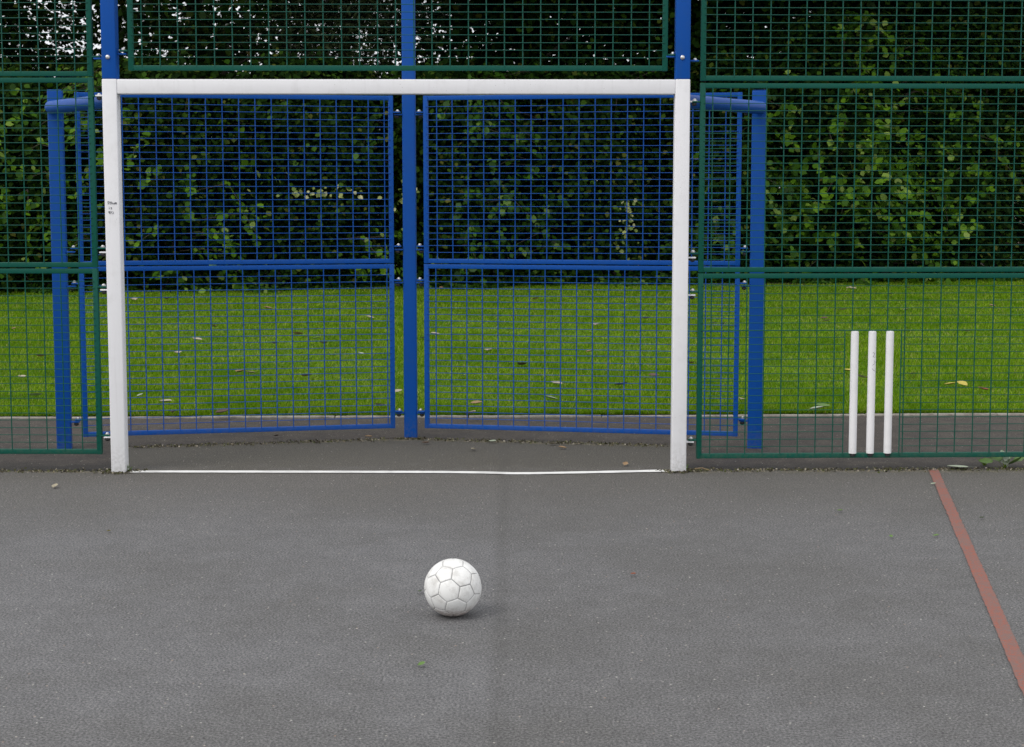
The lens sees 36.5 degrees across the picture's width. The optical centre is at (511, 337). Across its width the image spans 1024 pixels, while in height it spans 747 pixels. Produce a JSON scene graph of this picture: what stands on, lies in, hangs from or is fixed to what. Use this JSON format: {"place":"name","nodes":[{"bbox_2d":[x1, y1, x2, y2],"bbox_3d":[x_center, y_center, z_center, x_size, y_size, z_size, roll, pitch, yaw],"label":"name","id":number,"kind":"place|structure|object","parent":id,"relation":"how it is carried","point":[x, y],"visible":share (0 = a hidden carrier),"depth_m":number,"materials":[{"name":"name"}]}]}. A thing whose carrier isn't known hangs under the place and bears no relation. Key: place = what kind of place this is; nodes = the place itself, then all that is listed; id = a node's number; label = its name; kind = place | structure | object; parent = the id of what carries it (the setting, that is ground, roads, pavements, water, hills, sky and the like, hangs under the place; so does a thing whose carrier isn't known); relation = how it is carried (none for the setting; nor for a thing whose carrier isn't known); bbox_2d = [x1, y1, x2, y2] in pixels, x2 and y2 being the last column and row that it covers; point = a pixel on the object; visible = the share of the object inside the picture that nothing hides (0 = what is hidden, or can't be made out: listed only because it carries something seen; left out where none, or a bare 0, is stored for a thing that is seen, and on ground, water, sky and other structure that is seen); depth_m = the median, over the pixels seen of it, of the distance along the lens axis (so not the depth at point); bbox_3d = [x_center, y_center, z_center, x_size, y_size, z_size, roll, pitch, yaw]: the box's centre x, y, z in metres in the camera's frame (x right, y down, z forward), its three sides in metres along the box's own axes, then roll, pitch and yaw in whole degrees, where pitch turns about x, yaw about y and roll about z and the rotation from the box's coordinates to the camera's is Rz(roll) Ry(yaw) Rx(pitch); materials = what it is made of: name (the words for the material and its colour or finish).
{"place":"outdoors","nodes":[
{"label":"outdoors","id":0,"kind":"place"},
{"bbox_2d":[217,0,485,281],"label":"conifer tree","id":1,"kind":"object","parent":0,"point":[333,33],"visible":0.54,"depth_m":26.38,"materials":[{"name":"green plant"}]},
{"bbox_2d":[0,0,809,187],"label":"sky","id":2,"kind":"structure","parent":0,"point":[47,42],"materials":[{"name":"white"}]},
{"bbox_2d":[0,439,1023,746],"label":"court","id":3,"kind":"object","parent":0,"point":[296,609],"visible":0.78,"depth_m":5.83,"materials":[{"name":"asphalt"}]},
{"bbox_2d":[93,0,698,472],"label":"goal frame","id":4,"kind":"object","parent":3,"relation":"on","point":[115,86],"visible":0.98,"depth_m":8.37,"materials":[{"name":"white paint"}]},
{"bbox_2d":[0,0,100,76],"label":"panel","id":5,"kind":"object","parent":4,"relation":"attached to","point":[89,72],"visible":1,"depth_m":8.36,"materials":[{"name":"green paint"}]},
{"bbox_2d":[0,77,105,267],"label":"panel","id":6,"kind":"object","parent":4,"relation":"attached to","point":[92,165],"visible":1,"depth_m":8.42,"materials":[{"name":"green paint"}]},
{"bbox_2d":[0,268,109,453],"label":"panel","id":7,"kind":"object","parent":4,"relation":"attached to","point":[94,272],"visible":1,"depth_m":8.52,"materials":[{"name":"green paint"}]},
{"bbox_2d":[119,0,675,70],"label":"panel","id":8,"kind":"object","parent":4,"relation":"attached to","point":[250,67],"visible":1,"depth_m":8.36,"materials":[{"name":"green paint"}]},
{"bbox_2d":[688,273,1023,458],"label":"panel","id":9,"kind":"object","parent":4,"relation":"attached to","point":[698,439],"visible":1,"depth_m":8.56,"materials":[{"name":"green paint"}]},
{"bbox_2d":[848,331,893,455],"bbox_3d":[1.986,0.310,8.588,0.238,0.695,0.044,0,5,-2],"label":"wicket","id":10,"kind":"object","parent":9,"relation":"in","point":[871,392],"visible":1,"depth_m":8.57,"materials":[{"name":"white paint"}]},
{"bbox_2d":[690,83,1023,271],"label":"panel","id":11,"kind":"object","parent":4,"relation":"attached to","point":[702,148],"visible":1,"depth_m":8.47,"materials":[{"name":"green paint"}]},
{"bbox_2d":[693,0,1023,81],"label":"panel","id":12,"kind":"object","parent":4,"relation":"attached to","point":[703,53],"visible":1,"depth_m":8.40,"materials":[{"name":"green paint"}]},
{"bbox_2d":[130,470,669,473],"bbox_3d":[-0.616,0.737,8.539,2.979,0.001,0.148,0,5,0],"label":"goal line marking","id":13,"kind":"object","parent":3,"relation":"on","point":[270,471],"visible":1,"depth_m":8.55,"materials":[{"name":"white paint"}]},
{"bbox_2d":[424,559,481,616],"bbox_3d":[-0.215,0.909,5.655,0.209,0.209,0.209,0,5,0],"label":"football","id":14,"kind":"object","parent":3,"relation":"on","point":[452,587],"visible":1,"depth_m":5.58,"materials":[{"name":"white leather"}]},
{"bbox_2d":[0,436,1023,474],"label":"edge litter","id":15,"kind":"object","parent":3,"relation":"on","point":[885,469],"visible":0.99,"depth_m":8.65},
{"bbox_2d":[929,470,1023,694],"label":"red line marking","id":16,"kind":"object","parent":3,"relation":"on","point":[1013,652],"visible":1,"depth_m":6.05,"materials":[{"name":"paint"}]},
{"bbox_2d":[0,415,1023,471],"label":"path","id":17,"kind":"structure","parent":0,"point":[91,462],"depth_m":9.83,"materials":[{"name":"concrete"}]},
{"bbox_2d":[47,89,79,448],"bbox_3d":[-2.672,-0.375,9.274,0.137,2.185,0.091,-1,5,-11],"label":"steel post","id":18,"kind":"object","parent":17,"relation":"on","point":[55,215],"visible":0.69,"depth_m":9.24,"materials":[{"name":"blue metal"}]},
{"bbox_2d":[45,96,101,113],"bbox_3d":[-2.442,-1.321,8.782,0.076,0.076,0.901,-4,7,-38],"label":"top rail","id":19,"kind":"object","parent":18,"relation":"attached to","point":[71,101],"visible":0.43,"depth_m":8.82,"materials":[{"name":"blue metal"}]},
{"bbox_2d":[393,0,424,437],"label":"steel post","id":20,"kind":"object","parent":17,"relation":"on","point":[410,282],"visible":0.98,"depth_m":9.61,"materials":[{"name":"blue metal"}]},
{"bbox_2d":[70,92,400,265],"bbox_3d":[-1.657,-0.955,9.390,1.975,1.026,0.036,-1,5,-11],"label":"panel","id":21,"kind":"object","parent":20,"relation":"attached to","point":[321,260],"visible":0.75,"depth_m":9.39,"materials":[{"name":"blue paint"}]},
{"bbox_2d":[71,264,401,436],"bbox_3d":[-1.657,0.070,9.487,1.975,1.026,0.036,-1,5,-11],"label":"panel","id":22,"kind":"object","parent":20,"relation":"attached to","point":[392,411],"visible":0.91,"depth_m":9.49,"materials":[{"name":"blue paint"}]},
{"bbox_2d":[417,264,746,436],"bbox_3d":[0.410,0.070,9.497,2.024,1.026,0.037,1,5,10],"label":"panel","id":23,"kind":"object","parent":20,"relation":"attached to","point":[427,372],"visible":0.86,"depth_m":9.50,"materials":[{"name":"blue paint"}]},
{"bbox_2d":[416,92,747,265],"bbox_3d":[0.410,-0.956,9.400,2.024,1.026,0.037,1,5,10],"label":"panel","id":24,"kind":"object","parent":20,"relation":"attached to","point":[426,166],"visible":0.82,"depth_m":9.40,"materials":[{"name":"blue paint"}]},
{"bbox_2d":[739,90,765,448],"bbox_3d":[1.443,-0.379,9.319,0.137,2.185,0.091,1,5,10],"label":"steel post","id":25,"kind":"object","parent":17,"relation":"on","point":[754,430],"visible":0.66,"depth_m":9.28,"materials":[{"name":"blue metal"}]},
{"bbox_2d":[690,95,765,113],"bbox_3d":[1.196,-1.324,8.817,0.076,0.076,0.928,4,7,38],"label":"top rail","id":26,"kind":"object","parent":25,"relation":"attached to","point":[733,106],"visible":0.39,"depth_m":8.82,"materials":[{"name":"blue metal"}]},
{"bbox_2d":[947,465,967,466],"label":"fallen leaf","id":27,"kind":"object","parent":17,"relation":"on","point":[957,465],"visible":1,"depth_m":8.64,"materials":[{"name":"white plant"}]},
{"bbox_2d":[978,450,1023,467],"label":"weed","id":28,"kind":"object","parent":17,"relation":"on","point":[1005,460],"visible":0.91,"depth_m":8.70,"materials":[{"name":"green plant"}]},
{"bbox_2d":[0,278,1023,415],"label":"lawn","id":29,"kind":"structure","parent":0,"point":[351,361],"depth_m":15.51,"materials":[{"name":"plant"}]},
{"bbox_2d":[216,408,229,412],"bbox_3d":[-1.980,0.503,10.564,0.141,0.017,0.075,-15,18,-22],"label":"fallen leaf","id":30,"kind":"object","parent":29,"relation":"on","point":[222,410],"visible":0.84,"depth_m":10.58,"materials":[{"name":"grey plant"}]},
{"bbox_2d":[707,278,854,284],"bbox_3d":[4.399,-0.947,26.327,3.413,0.001,2.005,0,5,0],"label":"soil patch","id":31,"kind":"object","parent":29,"relation":"on","point":[770,282],"visible":0.2,"depth_m":25.83,"materials":[{"name":"brown soil"}]},
{"bbox_2d":[816,403,830,406],"bbox_3d":[2.155,0.473,10.841,0.134,0.016,0.071,3,18,2],"label":"fallen leaf","id":32,"kind":"object","parent":29,"relation":"on","point":[821,404],"visible":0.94,"depth_m":10.85,"materials":[{"name":"green plant"}]},
{"bbox_2d":[957,381,967,385],"bbox_3d":[3.495,0.351,12.090,0.074,0.016,0.139,-12,23,-23],"label":"fallen leaf","id":33,"kind":"object","parent":29,"relation":"on","point":[963,383],"visible":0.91,"depth_m":12.09,"materials":[{"name":"yellow plant"}]},
{"bbox_2d":[0,215,1023,417],"bbox_3d":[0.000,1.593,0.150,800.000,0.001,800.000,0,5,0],"label":"ground","id":34,"kind":"structure","parent":0,"point":[417,281],"depth_m":27.03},
{"bbox_2d":[0,0,153,133],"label":"broadleaf tree","id":35,"kind":"object","parent":34,"relation":"on","point":[9,9],"visible":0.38,"depth_m":27.35,"materials":[{"name":"green plant"}]},
{"bbox_2d":[0,55,172,292],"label":"hedge shrub","id":36,"kind":"object","parent":34,"relation":"on","point":[16,221],"visible":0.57,"depth_m":23.37,"materials":[{"name":"green plant"}]},
{"bbox_2d":[0,51,296,293],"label":"hedge shrub","id":37,"kind":"object","parent":34,"relation":"on","point":[163,123],"visible":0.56,"depth_m":23.52,"materials":[{"name":"green plant"}]},
{"bbox_2d":[9,0,383,277],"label":"broadleaf tree","id":38,"kind":"object","parent":34,"relation":"on","point":[204,34],"visible":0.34,"depth_m":26.83,"materials":[{"name":"green plant"}]},
{"bbox_2d":[151,45,441,290],"bbox_3d":[-3.301,-2.688,24.878,4.794,3.894,3.671,0,5,0],"label":"hedge shrub","id":39,"kind":"object","parent":34,"relation":"on","point":[312,170],"visible":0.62,"depth_m":24.17,"materials":[{"name":"green plant"}]},
{"bbox_2d":[247,184,381,221],"bbox_3d":[-2.839,-2.006,23.520,1.675,0.640,1.628,5,7,40],"label":"pale spray","id":40,"kind":"object","parent":39,"relation":"attached to","point":[297,194],"visible":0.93,"depth_m":23.43,"materials":[{"name":"green plant"}]},
{"bbox_2d":[306,52,590,289],"bbox_3d":[-1.235,-2.713,25.423,4.940,3.842,4.041,1,5,9],"label":"hedge shrub","id":41,"kind":"object","parent":34,"relation":"on","point":[444,174],"visible":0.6,"depth_m":24.64,"materials":[{"name":"green plant"}]},
{"bbox_2d":[394,179,418,210],"bbox_3d":[-1.566,-2.093,24.565,0.374,0.817,1.466,1,5,9],"label":"pale spray","id":42,"kind":"object","parent":41,"relation":"attached to","point":[401,200],"visible":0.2,"depth_m":24.12,"materials":[{"name":"green plant"}]},
{"bbox_2d":[0,250,1023,293],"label":"ground ivy","id":43,"kind":"object","parent":34,"relation":"on","point":[601,279],"visible":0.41,"depth_m":25.00,"materials":[{"name":"green plant"}]},
{"bbox_2d":[0,413,1023,418],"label":"kerb","id":44,"kind":"structure","parent":34,"relation":"on","point":[553,416],"depth_m":10.67,"materials":[{"name":"concrete"}]},
{"bbox_2d":[1,54,1023,276],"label":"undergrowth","id":45,"kind":"object","parent":34,"relation":"on","point":[1017,234],"visible":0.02,"depth_m":30.02,"materials":[{"name":"green plant"}]},
{"bbox_2d":[353,0,671,270],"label":"broadleaf tree","id":46,"kind":"object","parent":34,"relation":"on","point":[515,34],"visible":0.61,"depth_m":27.26,"materials":[{"name":"green plant"}]},
{"bbox_2d":[441,45,708,284],"bbox_3d":[0.945,-2.852,26.080,4.474,3.994,4.450,2,6,20],"label":"hedge shrub","id":47,"kind":"object","parent":34,"relation":"on","point":[587,144],"visible":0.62,"depth_m":25.25,"materials":[{"name":"green plant"}]},
{"bbox_2d":[616,184,638,259],"bbox_3d":[1.834,-1.856,25.165,0.374,1.262,1.456,0,5,0],"label":"pale spray","id":48,"kind":"object","parent":47,"relation":"attached to","point":[629,228],"visible":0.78,"depth_m":24.70,"materials":[{"name":"green plant"}]},
{"bbox_2d":[553,0,845,182],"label":"broadleaf tree","id":49,"kind":"object","parent":34,"relation":"on","point":[656,44],"visible":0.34,"depth_m":27.34,"materials":[{"name":"green plant"}]},
{"bbox_2d":[604,45,843,283],"bbox_3d":[3.553,-2.942,26.608,4.008,4.076,4.702,0,5,0],"label":"hedge shrub","id":50,"kind":"object","parent":34,"relation":"on","point":[725,65],"visible":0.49,"depth_m":25.78,"materials":[{"name":"green plant"}]},
{"bbox_2d":[725,4,976,284],"bbox_3d":[5.588,-3.310,26.617,4.766,4.805,5.192,0,5,0],"label":"hedge shrub","id":51,"kind":"object","parent":34,"relation":"on","point":[826,246],"visible":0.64,"depth_m":25.88,"materials":[{"name":"green plant"}]},
{"bbox_2d":[694,0,1023,225],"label":"broadleaf tree","id":52,"kind":"object","parent":34,"relation":"on","point":[904,7],"visible":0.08,"depth_m":27.23,"materials":[{"name":"green plant"}]},
{"bbox_2d":[812,1,1023,281],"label":"hedge shrub","id":53,"kind":"object","parent":34,"relation":"on","point":[994,40],"visible":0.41,"depth_m":26.53,"materials":[{"name":"green plant"}]},
{"bbox_2d":[898,1,1023,272],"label":"broadleaf tree","id":54,"kind":"object","parent":34,"relation":"on","point":[1016,5],"visible":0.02,"depth_m":27.84,"materials":[{"name":"green plant"}]},
{"bbox_2d":[971,34,1023,266],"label":"hedge shrub","id":55,"kind":"object","parent":34,"relation":"on","point":[1003,127],"visible":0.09,"depth_m":27.55,"materials":[{"name":"green plant"}]}
]}

